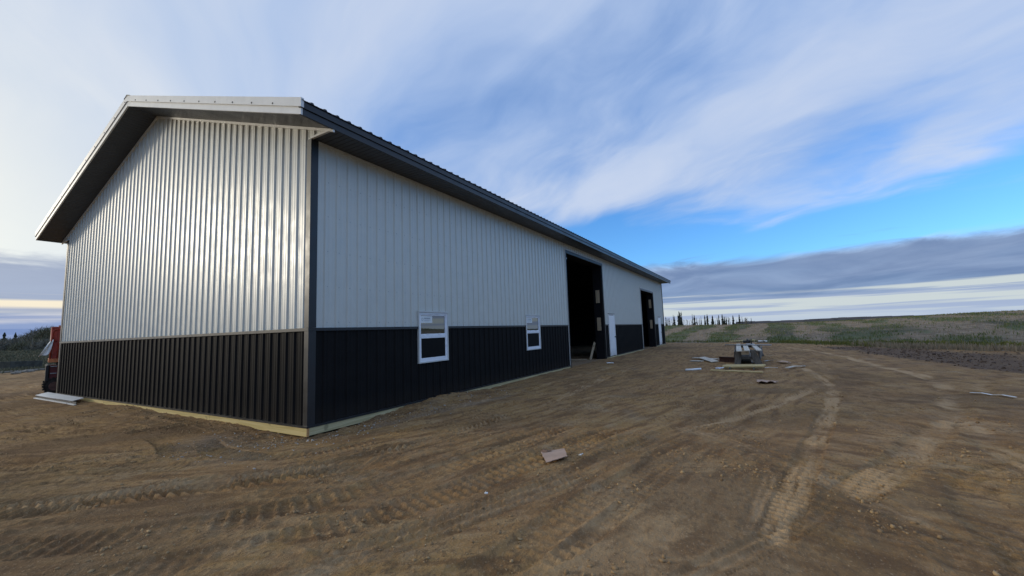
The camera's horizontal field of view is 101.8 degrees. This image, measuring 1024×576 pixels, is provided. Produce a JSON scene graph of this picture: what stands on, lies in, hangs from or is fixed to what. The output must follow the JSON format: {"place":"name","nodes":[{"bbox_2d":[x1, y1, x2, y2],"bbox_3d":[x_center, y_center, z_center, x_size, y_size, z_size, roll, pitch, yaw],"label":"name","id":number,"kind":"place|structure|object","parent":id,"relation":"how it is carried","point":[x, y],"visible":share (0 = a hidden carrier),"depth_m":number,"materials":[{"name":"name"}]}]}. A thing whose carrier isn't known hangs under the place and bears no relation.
{"place":"outdoors","nodes":[
{"label":"outdoors","id":0,"kind":"place"},
{"bbox_2d":[0,311,1023,575],"bbox_3d":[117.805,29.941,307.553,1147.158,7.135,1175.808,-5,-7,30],"label":"ground","id":1,"kind":"structure","parent":0,"point":[690,519],"depth_m":4.32,"materials":[{"name":"soil"}]},
{"bbox_2d":[0,337,21,343],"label":"leafless shrub","id":2,"kind":"object","parent":1,"relation":"on","point":[10,340],"visible":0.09,"depth_m":56.71,"materials":[{"name":"grey plant"}]},
{"bbox_2d":[0,339,28,350],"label":"leafless shrub","id":3,"kind":"object","parent":1,"relation":"on","point":[5,343],"visible":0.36,"depth_m":46.18,"materials":[{"name":"grey plant"}]},
{"bbox_2d":[0,360,42,369],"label":"grass","id":4,"kind":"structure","parent":1,"relation":"on","point":[20,364],"depth_m":28.00,"materials":[{"name":"green plant"}]},
{"bbox_2d":[0,368,44,372],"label":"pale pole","id":5,"kind":"object","parent":1,"relation":"on","point":[20,370],"depth_m":25.65,"materials":[{"name":"wood"}]},
{"bbox_2d":[1,338,47,350],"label":"leafless shrub","id":6,"kind":"object","parent":1,"relation":"on","point":[13,347],"visible":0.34,"depth_m":45.78,"materials":[{"name":"grey plant"}]},
{"bbox_2d":[20,369,34,372],"bbox_3d":[-28.605,4.929,24.555,0.460,0.245,0.628,-5,-7,30],"label":"rock","id":7,"kind":"object","parent":1,"relation":"on","point":[28,370],"visible":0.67,"depth_m":24.46,"materials":[{"name":"stone"}]},
{"bbox_2d":[0,349,56,373],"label":"pasture grass","id":8,"kind":"structure","parent":1,"relation":"on","point":[7,355],"depth_m":36.43,"materials":[{"name":"green plant"}]},
{"bbox_2d":[18,328,38,349],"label":"leafless shrub","id":9,"kind":"object","parent":1,"relation":"on","point":[26,336],"visible":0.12,"depth_m":55.84,"materials":[{"name":"grey plant"}]},
{"bbox_2d":[18,336,49,349],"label":"leafless shrub","id":10,"kind":"object","parent":1,"relation":"on","point":[39,345],"visible":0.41,"depth_m":45.80,"materials":[{"name":"grey plant"}]},
{"bbox_2d":[23,328,48,342],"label":"leafless shrub","id":11,"kind":"object","parent":1,"relation":"on","point":[30,336],"visible":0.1,"depth_m":54.28,"materials":[{"name":"grey plant"}]},
{"bbox_2d":[26,326,53,342],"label":"leafless shrub","id":12,"kind":"object","parent":1,"relation":"on","point":[44,331],"visible":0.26,"depth_m":52.69,"materials":[{"name":"grey plant"}]},
{"bbox_2d":[42,325,60,392],"bbox_3d":[-14.625,2.419,14.621,1.540,2.253,2.437,-7,-8,41],"label":"tractor","id":13,"kind":"object","parent":1,"relation":"on","point":[49,383],"visible":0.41,"depth_m":13.43,"materials":[{"name":"red paint"}]},
{"bbox_2d":[38,339,53,356],"bbox_3d":[-14.892,1.921,13.284,0.124,0.541,0.321,-4,-6,22],"label":"plastic bag","id":14,"kind":"object","parent":13,"relation":"hanging from","point":[47,349],"visible":1,"depth_m":13.31,"materials":[{"name":"white plastic"}]},
{"bbox_2d":[33,392,82,404],"bbox_3d":[-12.681,3.089,11.669,3.601,0.148,0.333,-5,-7,30],"label":"trim bundle","id":15,"kind":"object","parent":1,"relation":"on","point":[59,398],"depth_m":11.64,"materials":[{"name":"white metal"}]},
{"bbox_2d":[163,390,504,469],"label":"pebbles","id":16,"kind":"object","parent":1,"relation":"on","point":[307,440],"visible":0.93,"depth_m":6.36,"materials":[{"name":"brown gravel"}]},
{"bbox_2d":[35,95,670,436],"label":"metal shed","id":17,"kind":"structure","parent":1,"relation":"on","point":[298,266],"depth_m":9.06,"materials":[{"name":"grey metal"}]},
{"bbox_2d":[417,311,448,363],"bbox_3d":[-1.770,1.087,9.321,0.108,1.120,0.995,-5,-7,30],"label":"window","id":18,"kind":"structure","parent":17,"relation":"in","point":[431,348],"depth_m":9.29,"materials":[{"name":"white plastic"}]},
{"bbox_2d":[525,315,540,349],"bbox_3d":[0.673,1.434,13.501,0.108,1.120,0.994,-5,-7,30],"label":"window","id":19,"kind":"structure","parent":17,"relation":"in","point":[533,339],"depth_m":13.50,"materials":[{"name":"white plastic"}]},
{"bbox_2d":[564,249,606,367],"bbox_3d":[3.160,0.951,18.193,0.370,4.655,4.634,-5,-7,30],"label":"garage doorway","id":20,"kind":"structure","parent":17,"relation":"in","point":[566,251],"depth_m":19.82,"materials":[{"name":"black metal"}]},
{"bbox_2d":[608,313,616,355],"bbox_3d":[5.057,2.341,20.905,0.115,2.108,1.050,-5,-7,30],"label":"walk door","id":21,"kind":"structure","parent":17,"relation":"in","point":[611,317],"depth_m":20.88,"materials":[{"name":"white paint"}]},
{"bbox_2d":[639,288,656,347],"bbox_3d":[9.171,2.119,28.384,0.330,4.016,3.994,-5,-7,30],"label":"garage doorway","id":22,"kind":"structure","parent":17,"relation":"in","point":[651,326],"depth_m":29.82,"materials":[{"name":"black metal"}]},
{"bbox_2d":[658,317,661,344],"bbox_3d":[11.154,3.227,31.383,0.064,2.083,0.970,-5,-7,30],"label":"walk door","id":23,"kind":"structure","parent":17,"relation":"in","point":[659,319],"depth_m":31.41,"materials":[{"name":"white paint"}]},
{"bbox_2d":[0,379,1023,575],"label":"soil clods","id":24,"kind":"object","parent":1,"relation":"on","point":[566,571],"visible":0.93,"depth_m":4.44,"materials":[{"name":"brown soil"}]},
{"bbox_2d":[540,448,566,462],"bbox_3d":[0.508,1.943,4.877,0.308,0.038,0.496,-2,-6,-4],"label":"cardboard sheet","id":25,"kind":"object","parent":1,"relation":"on","point":[550,455],"visible":1,"depth_m":4.87,"materials":[{"name":"beige cardboard"}]},
{"bbox_2d":[589,342,595,359],"bbox_3d":[3.848,3.016,19.877,0.577,0.870,0.080,4,-8,-43],"label":"leaning plank","id":26,"kind":"object","parent":1,"relation":"on","point":[592,351],"visible":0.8,"depth_m":19.84,"materials":[{"name":"brown wood"}]},
{"bbox_2d":[685,368,700,370],"bbox_3d":[5.934,2.664,13.618,0.538,0.071,0.065,-1,-6,-7],"label":"plastic pipe","id":27,"kind":"object","parent":1,"relation":"on","point":[692,369],"visible":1,"depth_m":13.59,"materials":[{"name":"white plastic"}]},
{"bbox_2d":[698,357,717,362],"bbox_3d":[7.986,2.910,16.956,0.261,0.104,1.868,-3,-6,10],"label":"weathered board","id":28,"kind":"object","parent":1,"relation":"on","point":[708,359],"visible":1,"depth_m":16.82,"materials":[{"name":"grey wood"}]},
{"bbox_2d":[718,356,734,362],"bbox_3d":[8.438,2.807,16.334,0.104,0.204,0.738,1,-7,-27],"label":"steel channel","id":29,"kind":"object","parent":1,"relation":"on","point":[727,359],"visible":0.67,"depth_m":16.40,"materials":[{"name":"brown metal"}]},
{"bbox_2d":[711,369,762,372],"bbox_3d":[6.898,2.559,12.808,1.441,0.058,0.090,-7,-8,39],"label":"lumber board","id":30,"kind":"object","parent":1,"relation":"on","point":[737,371],"visible":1,"depth_m":12.78,"materials":[{"name":"beige wood"}]},
{"bbox_2d":[734,345,763,363],"bbox_3d":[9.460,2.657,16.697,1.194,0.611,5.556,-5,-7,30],"label":"work bench","id":31,"kind":"object","parent":1,"relation":"on","point":[755,357],"visible":0.88,"depth_m":15.10,"materials":[{"name":"grey wood"}]},
{"bbox_2d":[741,350,748,354],"bbox_3d":[8.312,2.304,14.842,0.240,0.128,0.350,-5,-7,30],"label":"wood block","id":32,"kind":"object","parent":31,"relation":"on","point":[743,352],"depth_m":14.69,"materials":[{"name":"wood"}]},
{"bbox_2d":[725,344,771,345],"bbox_3d":[9.840,2.383,17.397,0.044,0.044,1.803,3,-8,-40],"label":"steel pipe","id":33,"kind":"object","parent":31,"relation":"on","point":[751,344],"visible":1,"depth_m":17.27,"materials":[{"name":"grey metal"}]},
{"bbox_2d":[743,339,753,343],"bbox_3d":[10.531,2.388,18.559,0.405,0.272,0.701,-5,-7,30],"label":"circular saw","id":34,"kind":"object","parent":31,"relation":"on","point":[746,341],"visible":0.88,"depth_m":18.55,"materials":[{"name":"black plastic"}]},
{"bbox_2d":[756,379,777,382],"bbox_3d":[6.457,2.344,10.535,0.489,0.058,0.716,-5,-7,30],"label":"cardboard piece","id":35,"kind":"object","parent":1,"relation":"on","point":[766,381],"visible":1,"depth_m":10.45,"materials":[{"name":"cardboard"}]},
{"bbox_2d":[665,310,1023,344],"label":"crop regrowth","id":36,"kind":"object","parent":1,"relation":"on","point":[735,326],"visible":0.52,"depth_m":39.70,"materials":[{"name":"green plant"}]},
{"bbox_2d":[665,310,1023,349],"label":"stubble","id":37,"kind":"object","parent":1,"relation":"on","point":[934,327],"visible":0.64,"depth_m":38.73,"materials":[{"name":"beige plant"}]},
{"bbox_2d":[666,339,1023,346],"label":"edge weeds","id":38,"kind":"object","parent":1,"relation":"on","point":[848,342],"visible":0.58,"depth_m":24.15,"materials":[{"name":"green plant"}]},
{"bbox_2d":[735,311,995,323],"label":"woods","id":39,"kind":"object","parent":1,"relation":"on","point":[825,319],"visible":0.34,"depth_m":421.51,"materials":[{"name":"green plant"}]},
{"bbox_2d":[829,345,1023,371],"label":"turned soil clods","id":40,"kind":"object","parent":1,"relation":"on","point":[939,356],"visible":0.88,"depth_m":15.51,"materials":[{"name":"brown soil"}]},
{"bbox_2d":[851,340,1023,352],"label":"dry grass","id":41,"kind":"structure","parent":1,"relation":"on","point":[949,346],"depth_m":18.62,"materials":[{"name":"plant"}]},
{"bbox_3d":[7.356,2.663,14.007,0.040,0.075,1.100,-5,-7,30],"label":"support block","id":42,"kind":"object","parent":1,"relation":"on","visible":0},
{"bbox_2d":[726,364,765,365],"bbox_3d":[7.806,2.574,13.919,1.162,0.045,0.090,-5,-7,26],"label":"lumber board","id":43,"kind":"object","parent":42,"relation":"on","point":[746,364],"visible":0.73,"depth_m":13.87,"materials":[{"name":"beige wood"}]},
{"bbox_2d":[0,0,1023,338],"label":"sky","id":44,"kind":"structure","parent":0,"point":[766,160],"materials":[{"name":"blue"}]},
{"bbox_3d":[7.943,2.616,13.667,0.040,0.074,1.100,-5,-7,30],"label":"support block","id":45,"kind":"object","parent":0,"visible":0},
{"bbox_2d":[724,367,762,367],"bbox_3d":[7.566,2.603,13.598,1.107,0.048,0.090,-5,-6,24],"label":"lumber board","id":46,"kind":"object","parent":45,"relation":"on","point":[743,367],"visible":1,"depth_m":13.55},
{"bbox_2d":[722,365,763,366],"bbox_3d":[7.522,2.558,13.569,1.185,0.057,0.090,-5,-7,25],"label":"lumber board","id":47,"kind":"object","parent":46,"relation":"on","point":[744,366],"visible":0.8,"depth_m":13.50,"materials":[{"name":"beige wood"}]},
{"bbox_2d":[724,365,763,365],"bbox_3d":[7.611,2.560,13.663,1.164,0.052,0.090,-5,-7,25],"label":"lumber board","id":48,"kind":"object","parent":46,"relation":"on","point":[742,365],"visible":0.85,"depth_m":13.65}
]}

